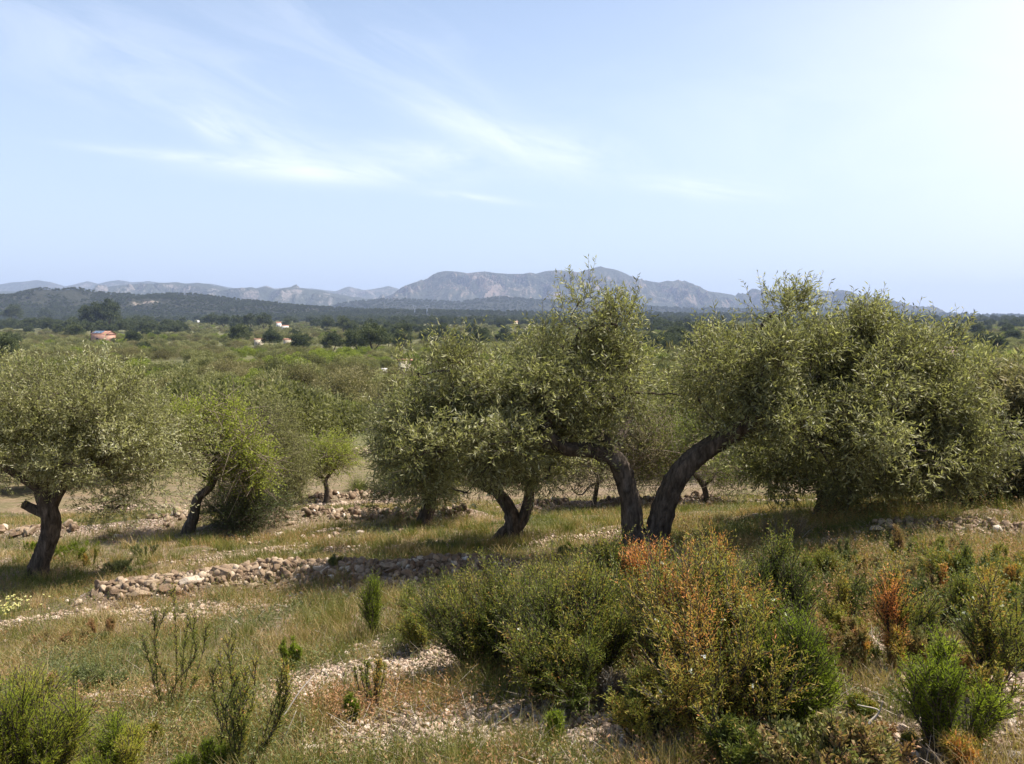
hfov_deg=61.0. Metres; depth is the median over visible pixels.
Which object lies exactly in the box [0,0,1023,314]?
sky
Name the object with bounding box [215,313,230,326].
pine tree
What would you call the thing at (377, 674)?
wispy shrub
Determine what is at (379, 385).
orchard tree
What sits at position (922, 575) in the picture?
weed
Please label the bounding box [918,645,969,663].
weed
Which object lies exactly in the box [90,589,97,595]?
rock
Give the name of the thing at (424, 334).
pine tree
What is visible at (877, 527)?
rock
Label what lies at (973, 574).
weed
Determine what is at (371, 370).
orchard tree
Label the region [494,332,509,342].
pine tree
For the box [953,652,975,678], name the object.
weed
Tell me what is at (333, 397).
olive tree
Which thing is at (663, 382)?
olive tree
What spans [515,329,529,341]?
pine tree
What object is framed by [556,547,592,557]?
weed
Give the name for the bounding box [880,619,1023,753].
green shrub
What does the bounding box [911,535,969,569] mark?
weed
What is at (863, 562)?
weed
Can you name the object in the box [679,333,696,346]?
pine tree
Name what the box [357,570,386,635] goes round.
grassy shrub
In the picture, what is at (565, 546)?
weed
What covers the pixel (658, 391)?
olive tree
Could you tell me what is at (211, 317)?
pine tree
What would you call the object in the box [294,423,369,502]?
almond tree
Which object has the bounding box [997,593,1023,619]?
weed
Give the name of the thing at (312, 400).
olive tree
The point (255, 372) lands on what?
almond tree
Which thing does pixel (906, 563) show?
weed
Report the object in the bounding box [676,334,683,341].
pine tree
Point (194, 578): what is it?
rock
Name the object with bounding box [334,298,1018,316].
hill
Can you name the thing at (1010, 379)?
olive tree
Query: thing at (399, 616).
grassy shrub
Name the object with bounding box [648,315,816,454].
orchard tree
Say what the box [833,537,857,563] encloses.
weed
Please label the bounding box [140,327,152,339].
pine tree
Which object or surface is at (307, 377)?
orchard tree
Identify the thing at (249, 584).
rock
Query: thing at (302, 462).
almond tree
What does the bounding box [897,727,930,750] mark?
weed
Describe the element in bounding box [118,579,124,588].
rock
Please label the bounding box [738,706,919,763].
broadleaf shrub
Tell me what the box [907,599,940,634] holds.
weed
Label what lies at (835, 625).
weed
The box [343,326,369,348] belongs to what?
pine tree
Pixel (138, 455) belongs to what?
olive tree
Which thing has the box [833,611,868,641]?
weed
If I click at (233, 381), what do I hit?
olive tree
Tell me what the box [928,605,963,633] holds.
weed
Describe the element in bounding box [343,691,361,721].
weed
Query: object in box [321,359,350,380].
orchard tree
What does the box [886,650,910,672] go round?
weed
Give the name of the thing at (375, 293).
mountain
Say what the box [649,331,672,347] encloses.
pine tree
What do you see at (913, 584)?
grassy shrub
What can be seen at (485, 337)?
pine tree
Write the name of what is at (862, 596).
weed
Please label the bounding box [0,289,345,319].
hill
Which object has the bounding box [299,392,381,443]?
olive tree
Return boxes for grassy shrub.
[15,626,109,651]
[62,660,129,692]
[96,557,158,574]
[300,545,332,558]
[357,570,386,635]
[387,593,445,650]
[396,609,409,625]
[399,538,470,555]
[542,708,566,740]
[573,662,630,710]
[756,510,819,542]
[793,546,891,583]
[843,568,931,616]
[908,539,1023,585]
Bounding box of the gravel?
[0,446,1023,763]
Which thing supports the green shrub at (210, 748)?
on the ground at (12, 500)
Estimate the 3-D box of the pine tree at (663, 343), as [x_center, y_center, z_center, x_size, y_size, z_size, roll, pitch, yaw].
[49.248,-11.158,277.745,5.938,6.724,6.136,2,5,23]
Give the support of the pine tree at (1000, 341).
on the ground at (12, 500)
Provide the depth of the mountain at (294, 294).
5830.79 m
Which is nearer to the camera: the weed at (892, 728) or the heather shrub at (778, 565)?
the weed at (892, 728)
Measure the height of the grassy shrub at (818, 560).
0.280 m
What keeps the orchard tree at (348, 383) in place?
on the ground at (12, 500)
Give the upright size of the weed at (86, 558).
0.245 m
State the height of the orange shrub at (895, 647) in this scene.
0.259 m
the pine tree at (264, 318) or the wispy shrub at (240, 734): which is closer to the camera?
the wispy shrub at (240, 734)
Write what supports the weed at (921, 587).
on the ground at (12, 500)
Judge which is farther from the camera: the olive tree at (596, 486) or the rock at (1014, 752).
the olive tree at (596, 486)
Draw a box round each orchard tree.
[140,367,194,391]
[193,368,217,377]
[228,365,251,380]
[250,371,289,388]
[271,357,322,388]
[310,360,329,370]
[312,358,386,406]
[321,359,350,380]
[338,362,390,387]
[363,367,416,410]
[363,373,404,405]
[376,363,415,376]
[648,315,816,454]
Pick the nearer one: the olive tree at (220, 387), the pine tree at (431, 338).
the olive tree at (220, 387)
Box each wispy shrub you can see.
[7,671,26,698]
[137,582,212,707]
[207,634,297,763]
[351,652,387,707]
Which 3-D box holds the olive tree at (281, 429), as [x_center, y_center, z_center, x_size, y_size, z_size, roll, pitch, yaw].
[-5.123,1.693,17.949,2.460,3.335,2.504,2,5,25]
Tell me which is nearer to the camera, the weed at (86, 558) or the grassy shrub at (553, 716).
the grassy shrub at (553, 716)
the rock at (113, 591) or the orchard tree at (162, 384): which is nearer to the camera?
the rock at (113, 591)
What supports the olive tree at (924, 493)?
on the ground at (12, 500)
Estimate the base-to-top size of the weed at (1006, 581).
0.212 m
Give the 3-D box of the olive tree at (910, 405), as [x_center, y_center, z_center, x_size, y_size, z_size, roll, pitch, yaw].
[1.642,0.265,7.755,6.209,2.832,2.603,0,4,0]
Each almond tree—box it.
[158,379,299,533]
[224,376,254,386]
[240,368,261,382]
[283,433,325,502]
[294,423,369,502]
[604,385,778,507]
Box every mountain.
[0,280,398,298]
[0,283,422,305]
[358,266,946,313]
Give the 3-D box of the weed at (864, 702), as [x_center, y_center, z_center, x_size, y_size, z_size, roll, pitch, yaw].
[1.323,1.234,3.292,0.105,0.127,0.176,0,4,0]
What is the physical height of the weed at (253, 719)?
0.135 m
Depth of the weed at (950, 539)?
5.88 m
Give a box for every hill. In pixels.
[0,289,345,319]
[299,311,740,322]
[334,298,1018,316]
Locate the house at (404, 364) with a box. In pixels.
[396,359,412,368]
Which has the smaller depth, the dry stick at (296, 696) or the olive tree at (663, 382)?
the dry stick at (296, 696)
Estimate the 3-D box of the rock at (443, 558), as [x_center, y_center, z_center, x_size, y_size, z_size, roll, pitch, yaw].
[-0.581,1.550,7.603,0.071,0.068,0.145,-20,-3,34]
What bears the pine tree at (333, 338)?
on the ground at (12, 500)
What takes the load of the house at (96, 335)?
on the ground at (12, 500)
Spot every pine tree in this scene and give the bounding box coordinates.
[0,304,23,318]
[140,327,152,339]
[202,312,217,324]
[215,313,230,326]
[229,314,242,325]
[241,313,256,327]
[254,312,272,327]
[289,331,313,348]
[319,317,335,328]
[320,330,344,350]
[334,315,349,331]
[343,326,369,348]
[355,322,392,348]
[391,328,413,347]
[418,329,431,340]
[426,333,440,342]
[433,328,443,337]
[477,333,493,342]
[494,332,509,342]
[498,326,507,334]
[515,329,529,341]
[639,335,649,342]
[643,330,655,336]
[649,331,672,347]
[654,331,677,344]
[658,337,674,349]
[669,330,681,340]
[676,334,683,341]
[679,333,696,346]
[968,321,986,333]
[979,331,1009,351]
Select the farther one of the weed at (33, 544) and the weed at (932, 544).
the weed at (33, 544)
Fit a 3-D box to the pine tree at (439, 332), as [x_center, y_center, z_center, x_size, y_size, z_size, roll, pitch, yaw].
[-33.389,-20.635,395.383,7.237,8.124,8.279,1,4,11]
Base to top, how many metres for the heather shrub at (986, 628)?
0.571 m
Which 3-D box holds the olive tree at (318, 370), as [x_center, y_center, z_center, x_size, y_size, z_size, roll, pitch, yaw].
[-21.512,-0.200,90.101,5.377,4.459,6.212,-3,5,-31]
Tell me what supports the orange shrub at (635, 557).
on the ground at (12, 500)
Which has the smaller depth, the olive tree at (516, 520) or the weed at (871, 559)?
the weed at (871, 559)
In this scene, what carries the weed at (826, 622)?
on the ground at (12, 500)
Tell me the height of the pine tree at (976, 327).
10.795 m
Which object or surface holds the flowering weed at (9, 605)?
on the ground at (12, 500)
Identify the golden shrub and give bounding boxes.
[597,654,686,743]
[610,517,831,758]
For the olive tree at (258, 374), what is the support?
on the ground at (12, 500)
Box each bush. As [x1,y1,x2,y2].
[180,467,305,539]
[343,473,368,491]
[902,462,1019,511]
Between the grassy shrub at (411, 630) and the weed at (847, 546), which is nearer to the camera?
the grassy shrub at (411, 630)
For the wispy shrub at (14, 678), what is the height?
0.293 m
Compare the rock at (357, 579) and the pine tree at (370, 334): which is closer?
the rock at (357, 579)
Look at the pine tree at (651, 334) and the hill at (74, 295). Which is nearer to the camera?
the pine tree at (651, 334)
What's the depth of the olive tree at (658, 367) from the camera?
61.48 m
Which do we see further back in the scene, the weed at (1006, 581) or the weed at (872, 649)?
the weed at (1006, 581)
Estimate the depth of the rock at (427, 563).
7.50 m
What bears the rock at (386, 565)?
on the ground at (12, 500)
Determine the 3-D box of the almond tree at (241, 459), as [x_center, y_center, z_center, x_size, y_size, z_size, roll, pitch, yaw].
[-4.336,1.116,12.878,2.492,2.421,1.897,0,4,0]
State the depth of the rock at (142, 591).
7.82 m
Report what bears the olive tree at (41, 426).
on the ground at (12, 500)
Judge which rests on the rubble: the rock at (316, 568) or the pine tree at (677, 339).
the rock at (316, 568)
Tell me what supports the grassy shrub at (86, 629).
on the ground at (12, 500)
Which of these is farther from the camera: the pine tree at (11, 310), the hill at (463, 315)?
the hill at (463, 315)
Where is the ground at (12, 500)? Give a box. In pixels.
[0,322,1023,763]
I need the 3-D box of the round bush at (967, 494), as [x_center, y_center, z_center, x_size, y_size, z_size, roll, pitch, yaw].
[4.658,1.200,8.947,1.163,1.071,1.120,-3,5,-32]
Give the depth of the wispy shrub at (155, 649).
4.21 m
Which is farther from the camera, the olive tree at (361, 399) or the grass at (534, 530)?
the olive tree at (361, 399)
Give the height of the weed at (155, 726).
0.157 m
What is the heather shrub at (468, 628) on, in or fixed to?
on the ground at (12, 500)
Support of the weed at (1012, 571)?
on the ground at (12, 500)
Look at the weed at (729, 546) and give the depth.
7.01 m
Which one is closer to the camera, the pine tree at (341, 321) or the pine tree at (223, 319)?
the pine tree at (341, 321)
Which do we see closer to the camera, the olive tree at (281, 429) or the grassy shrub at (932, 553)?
the grassy shrub at (932, 553)
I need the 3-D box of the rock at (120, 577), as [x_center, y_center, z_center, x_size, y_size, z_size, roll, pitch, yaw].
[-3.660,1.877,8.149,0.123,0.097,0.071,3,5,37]
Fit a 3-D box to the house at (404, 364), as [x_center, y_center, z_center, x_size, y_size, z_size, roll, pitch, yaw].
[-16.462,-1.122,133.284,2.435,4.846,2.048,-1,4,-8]
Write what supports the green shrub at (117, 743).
on the ground at (12, 500)
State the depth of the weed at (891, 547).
6.24 m
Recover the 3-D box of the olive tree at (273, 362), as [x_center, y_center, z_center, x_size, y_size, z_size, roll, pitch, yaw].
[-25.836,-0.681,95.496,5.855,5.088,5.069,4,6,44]
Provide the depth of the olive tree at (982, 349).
31.09 m
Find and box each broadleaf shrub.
[698,701,776,763]
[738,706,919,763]
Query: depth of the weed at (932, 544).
5.56 m
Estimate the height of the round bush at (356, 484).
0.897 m
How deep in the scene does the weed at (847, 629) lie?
3.89 m
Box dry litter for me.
[0,496,1023,763]
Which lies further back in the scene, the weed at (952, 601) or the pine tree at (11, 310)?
the pine tree at (11, 310)
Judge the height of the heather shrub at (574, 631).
0.696 m
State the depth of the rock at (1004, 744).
2.88 m
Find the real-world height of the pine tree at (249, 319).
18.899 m
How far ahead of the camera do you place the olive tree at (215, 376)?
84.83 m
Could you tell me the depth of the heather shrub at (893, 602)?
3.73 m
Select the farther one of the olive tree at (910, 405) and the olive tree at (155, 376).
the olive tree at (155, 376)
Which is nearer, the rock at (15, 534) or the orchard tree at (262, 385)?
the rock at (15, 534)
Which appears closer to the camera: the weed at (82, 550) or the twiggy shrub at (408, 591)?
the twiggy shrub at (408, 591)
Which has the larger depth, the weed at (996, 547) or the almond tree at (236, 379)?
the almond tree at (236, 379)
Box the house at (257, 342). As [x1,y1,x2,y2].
[253,339,262,346]
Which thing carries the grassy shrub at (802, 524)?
on the ground at (12, 500)
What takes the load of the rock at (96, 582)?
on the ground at (12, 500)
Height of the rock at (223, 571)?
0.126 m
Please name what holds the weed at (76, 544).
on the ground at (12, 500)
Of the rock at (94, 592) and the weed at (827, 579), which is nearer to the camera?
the weed at (827, 579)
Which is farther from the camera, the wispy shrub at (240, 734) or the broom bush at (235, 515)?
the broom bush at (235, 515)
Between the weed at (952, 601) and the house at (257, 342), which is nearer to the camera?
the weed at (952, 601)
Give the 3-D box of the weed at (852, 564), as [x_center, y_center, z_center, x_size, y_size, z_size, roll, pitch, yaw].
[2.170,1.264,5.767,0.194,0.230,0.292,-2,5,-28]
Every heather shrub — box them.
[400,546,550,671]
[482,538,647,718]
[560,516,642,653]
[722,520,833,638]
[864,548,957,650]
[949,560,1023,698]
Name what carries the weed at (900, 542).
on the ground at (12, 500)
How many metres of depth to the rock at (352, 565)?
7.78 m
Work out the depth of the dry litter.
3.73 m
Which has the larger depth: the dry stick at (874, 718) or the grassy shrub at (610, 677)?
the grassy shrub at (610, 677)
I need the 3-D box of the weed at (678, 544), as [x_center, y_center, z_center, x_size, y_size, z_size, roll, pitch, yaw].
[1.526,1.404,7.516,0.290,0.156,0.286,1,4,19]
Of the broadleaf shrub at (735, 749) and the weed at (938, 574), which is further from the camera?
the weed at (938, 574)
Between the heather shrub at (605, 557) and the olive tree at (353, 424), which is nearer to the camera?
the heather shrub at (605, 557)
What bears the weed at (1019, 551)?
on the ground at (12, 500)
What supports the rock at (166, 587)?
on the ground at (12, 500)
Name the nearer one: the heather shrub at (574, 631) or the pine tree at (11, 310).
the heather shrub at (574, 631)
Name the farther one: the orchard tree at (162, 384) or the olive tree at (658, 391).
the orchard tree at (162, 384)
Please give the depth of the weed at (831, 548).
6.42 m
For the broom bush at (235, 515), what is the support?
on the ground at (12, 500)
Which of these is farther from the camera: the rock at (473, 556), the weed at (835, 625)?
the rock at (473, 556)
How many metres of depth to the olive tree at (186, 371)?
72.76 m
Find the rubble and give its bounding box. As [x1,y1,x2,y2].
[0,489,1023,608]
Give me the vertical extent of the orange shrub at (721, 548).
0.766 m
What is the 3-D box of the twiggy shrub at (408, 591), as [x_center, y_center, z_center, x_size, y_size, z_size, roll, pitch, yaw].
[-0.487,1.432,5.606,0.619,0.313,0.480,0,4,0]
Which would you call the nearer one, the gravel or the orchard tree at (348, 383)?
the gravel
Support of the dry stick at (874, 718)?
on the ground at (12, 500)
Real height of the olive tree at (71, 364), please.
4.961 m
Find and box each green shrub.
[0,658,104,763]
[71,704,152,763]
[168,733,237,763]
[731,591,853,731]
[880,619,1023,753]
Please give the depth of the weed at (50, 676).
4.58 m
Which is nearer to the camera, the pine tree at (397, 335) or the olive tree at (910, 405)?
the olive tree at (910, 405)
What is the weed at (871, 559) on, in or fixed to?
on the ground at (12, 500)
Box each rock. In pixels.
[9,531,22,536]
[24,526,36,535]
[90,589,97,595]
[94,580,103,588]
[111,589,119,594]
[116,576,124,581]
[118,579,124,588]
[125,589,152,597]
[144,579,158,585]
[158,583,173,592]
[178,575,204,584]
[210,566,230,578]
[231,573,239,580]
[246,583,258,589]
[313,565,322,570]
[349,562,355,571]
[354,577,363,582]
[380,563,390,568]
[383,567,398,572]
[423,561,432,566]
[433,554,440,561]
[439,570,449,575]
[440,556,449,561]
[466,554,477,561]
[869,525,884,530]
[994,739,1015,750]
[1006,750,1021,760]
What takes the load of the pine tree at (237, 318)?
on the ground at (12, 500)
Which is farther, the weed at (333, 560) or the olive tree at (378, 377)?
the olive tree at (378, 377)
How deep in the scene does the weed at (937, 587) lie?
4.55 m
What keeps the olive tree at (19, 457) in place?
on the ground at (12, 500)
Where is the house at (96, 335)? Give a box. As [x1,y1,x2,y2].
[91,331,115,341]
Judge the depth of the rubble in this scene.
8.05 m
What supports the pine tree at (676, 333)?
on the ground at (12, 500)
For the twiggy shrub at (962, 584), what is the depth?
4.20 m
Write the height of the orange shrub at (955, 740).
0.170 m
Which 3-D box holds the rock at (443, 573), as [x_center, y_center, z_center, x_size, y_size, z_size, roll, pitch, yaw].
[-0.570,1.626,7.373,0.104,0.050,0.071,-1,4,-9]
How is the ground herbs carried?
on the ground at (12, 500)
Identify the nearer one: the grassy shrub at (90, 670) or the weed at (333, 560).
the grassy shrub at (90, 670)
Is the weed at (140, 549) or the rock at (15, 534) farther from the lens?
the rock at (15, 534)
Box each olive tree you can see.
[0,332,233,579]
[0,371,129,488]
[28,358,87,383]
[95,392,179,480]
[115,379,196,465]
[143,368,174,383]
[152,361,194,377]
[155,361,214,387]
[160,375,250,413]
[163,376,239,395]
[199,366,241,381]
[212,385,332,510]
[215,375,248,390]
[221,368,354,444]
[245,364,286,389]
[247,353,298,374]
[267,376,343,433]
[279,359,330,386]
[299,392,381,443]
[343,395,376,423]
[348,382,483,528]
[350,254,1023,549]
[355,362,608,542]
[362,369,406,387]
[541,375,698,508]
[616,369,680,388]
[635,381,700,430]
[643,377,699,420]
[647,378,779,460]
[651,365,684,380]
[701,413,1023,518]
[863,478,1013,497]
[952,343,1023,501]
[954,338,1023,376]
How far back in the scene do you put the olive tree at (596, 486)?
15.20 m
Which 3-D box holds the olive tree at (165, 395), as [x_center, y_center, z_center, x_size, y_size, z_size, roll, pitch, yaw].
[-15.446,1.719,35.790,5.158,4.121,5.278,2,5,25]
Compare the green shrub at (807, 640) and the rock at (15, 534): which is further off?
the rock at (15, 534)
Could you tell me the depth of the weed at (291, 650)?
4.98 m
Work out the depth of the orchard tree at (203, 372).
90.86 m
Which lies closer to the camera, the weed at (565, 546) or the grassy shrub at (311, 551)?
the weed at (565, 546)
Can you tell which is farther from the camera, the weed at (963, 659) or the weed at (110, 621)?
the weed at (110, 621)
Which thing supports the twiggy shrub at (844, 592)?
on the ground at (12, 500)
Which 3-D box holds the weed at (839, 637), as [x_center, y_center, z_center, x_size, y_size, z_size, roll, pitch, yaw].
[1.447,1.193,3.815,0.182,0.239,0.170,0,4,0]
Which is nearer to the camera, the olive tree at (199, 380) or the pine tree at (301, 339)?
the olive tree at (199, 380)
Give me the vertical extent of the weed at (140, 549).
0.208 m
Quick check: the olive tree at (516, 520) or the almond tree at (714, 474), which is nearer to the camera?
the olive tree at (516, 520)
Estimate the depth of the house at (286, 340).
351.88 m
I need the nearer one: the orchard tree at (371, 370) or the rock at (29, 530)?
the rock at (29, 530)
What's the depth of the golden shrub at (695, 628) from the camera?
3.16 m
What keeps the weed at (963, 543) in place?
on the ground at (12, 500)
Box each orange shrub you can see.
[609,533,682,645]
[696,514,749,594]
[876,617,914,667]
[933,726,985,763]
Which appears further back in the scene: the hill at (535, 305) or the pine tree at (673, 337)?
the hill at (535, 305)
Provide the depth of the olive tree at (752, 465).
9.18 m
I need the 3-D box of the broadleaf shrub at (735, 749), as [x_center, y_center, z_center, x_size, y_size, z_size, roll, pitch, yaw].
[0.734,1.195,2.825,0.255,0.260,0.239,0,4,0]
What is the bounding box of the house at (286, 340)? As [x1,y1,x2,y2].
[283,338,290,342]
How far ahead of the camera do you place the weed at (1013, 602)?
3.94 m
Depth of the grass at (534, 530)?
7.65 m
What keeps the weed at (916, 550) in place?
on the ground at (12, 500)
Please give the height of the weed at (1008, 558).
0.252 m
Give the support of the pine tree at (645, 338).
on the ground at (12, 500)
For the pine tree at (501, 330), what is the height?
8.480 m
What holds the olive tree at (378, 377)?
on the ground at (12, 500)
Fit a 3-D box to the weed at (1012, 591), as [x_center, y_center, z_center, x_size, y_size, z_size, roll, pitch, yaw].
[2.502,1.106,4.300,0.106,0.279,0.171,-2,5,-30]
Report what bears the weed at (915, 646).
on the ground at (12, 500)
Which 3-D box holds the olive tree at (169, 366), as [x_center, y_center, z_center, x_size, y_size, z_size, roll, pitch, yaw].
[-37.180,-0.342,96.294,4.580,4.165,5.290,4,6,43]
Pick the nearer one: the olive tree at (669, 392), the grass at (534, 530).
the grass at (534, 530)
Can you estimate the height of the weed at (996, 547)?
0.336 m
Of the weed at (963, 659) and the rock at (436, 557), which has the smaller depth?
the weed at (963, 659)
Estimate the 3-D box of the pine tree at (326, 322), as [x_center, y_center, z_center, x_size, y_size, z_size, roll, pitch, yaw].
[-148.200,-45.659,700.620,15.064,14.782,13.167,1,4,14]
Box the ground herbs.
[0,479,1023,763]
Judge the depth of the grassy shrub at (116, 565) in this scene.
9.83 m
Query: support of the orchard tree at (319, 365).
on the ground at (12, 500)
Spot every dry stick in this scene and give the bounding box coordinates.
[262,675,313,742]
[857,701,882,724]
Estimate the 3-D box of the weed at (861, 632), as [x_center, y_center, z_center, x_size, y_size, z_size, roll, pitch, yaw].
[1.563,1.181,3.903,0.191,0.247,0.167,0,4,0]
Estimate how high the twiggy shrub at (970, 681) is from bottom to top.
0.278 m
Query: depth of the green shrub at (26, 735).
3.31 m
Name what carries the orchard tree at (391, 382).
on the ground at (12, 500)
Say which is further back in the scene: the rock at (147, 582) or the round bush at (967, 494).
the round bush at (967, 494)
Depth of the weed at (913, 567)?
4.82 m
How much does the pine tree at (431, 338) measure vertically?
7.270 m
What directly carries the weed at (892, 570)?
on the ground at (12, 500)
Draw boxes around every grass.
[0,484,1023,763]
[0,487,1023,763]
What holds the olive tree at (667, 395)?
on the ground at (12, 500)
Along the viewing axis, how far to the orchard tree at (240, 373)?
97.33 m
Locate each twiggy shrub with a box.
[390,575,472,617]
[816,567,873,629]
[941,562,1021,626]
[953,651,1023,719]
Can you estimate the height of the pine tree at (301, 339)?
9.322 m
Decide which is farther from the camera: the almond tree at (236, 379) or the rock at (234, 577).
the almond tree at (236, 379)
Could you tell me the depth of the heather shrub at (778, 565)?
3.97 m
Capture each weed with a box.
[0,594,50,619]
[22,540,36,549]
[42,668,58,697]
[55,545,86,558]
[59,540,99,554]
[81,548,97,565]
[85,614,116,635]
[130,543,158,555]
[140,720,167,745]
[226,710,273,725]
[278,635,304,668]
[327,553,342,565]
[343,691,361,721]
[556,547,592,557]
[560,541,596,552]
[672,534,704,549]
[721,541,735,550]
[816,618,839,657]
[821,627,864,670]
[822,542,843,555]
[822,555,854,575]
[823,566,846,594]
[832,623,857,645]
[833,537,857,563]
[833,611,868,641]
[835,633,882,666]
[839,556,873,582]
[839,614,876,656]
[841,624,867,661]
[843,690,879,719]
[849,582,868,617]
[867,551,912,576]
[873,718,920,740]
[878,569,932,579]
[884,556,940,590]
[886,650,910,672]
[888,541,906,557]
[889,560,924,589]
[891,523,923,561]
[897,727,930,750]
[901,565,927,581]
[902,626,927,665]
[903,537,929,557]
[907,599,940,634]
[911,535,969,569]
[917,576,948,602]
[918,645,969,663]
[926,537,960,553]
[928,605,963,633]
[931,584,951,599]
[933,561,968,587]
[944,539,965,552]
[944,589,975,620]
[944,637,960,654]
[945,534,974,552]
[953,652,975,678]
[965,565,1019,585]
[974,579,1012,592]
[981,541,1015,564]
[986,561,1023,601]
[994,554,1023,572]
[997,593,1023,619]
[1002,582,1023,605]
[1005,597,1023,625]
[1013,550,1023,561]
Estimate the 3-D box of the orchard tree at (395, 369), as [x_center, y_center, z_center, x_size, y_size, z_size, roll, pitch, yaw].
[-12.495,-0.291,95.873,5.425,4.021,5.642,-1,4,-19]
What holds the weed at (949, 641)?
on the ground at (12, 500)
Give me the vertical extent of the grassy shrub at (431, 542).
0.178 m
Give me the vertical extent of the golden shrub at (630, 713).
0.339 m

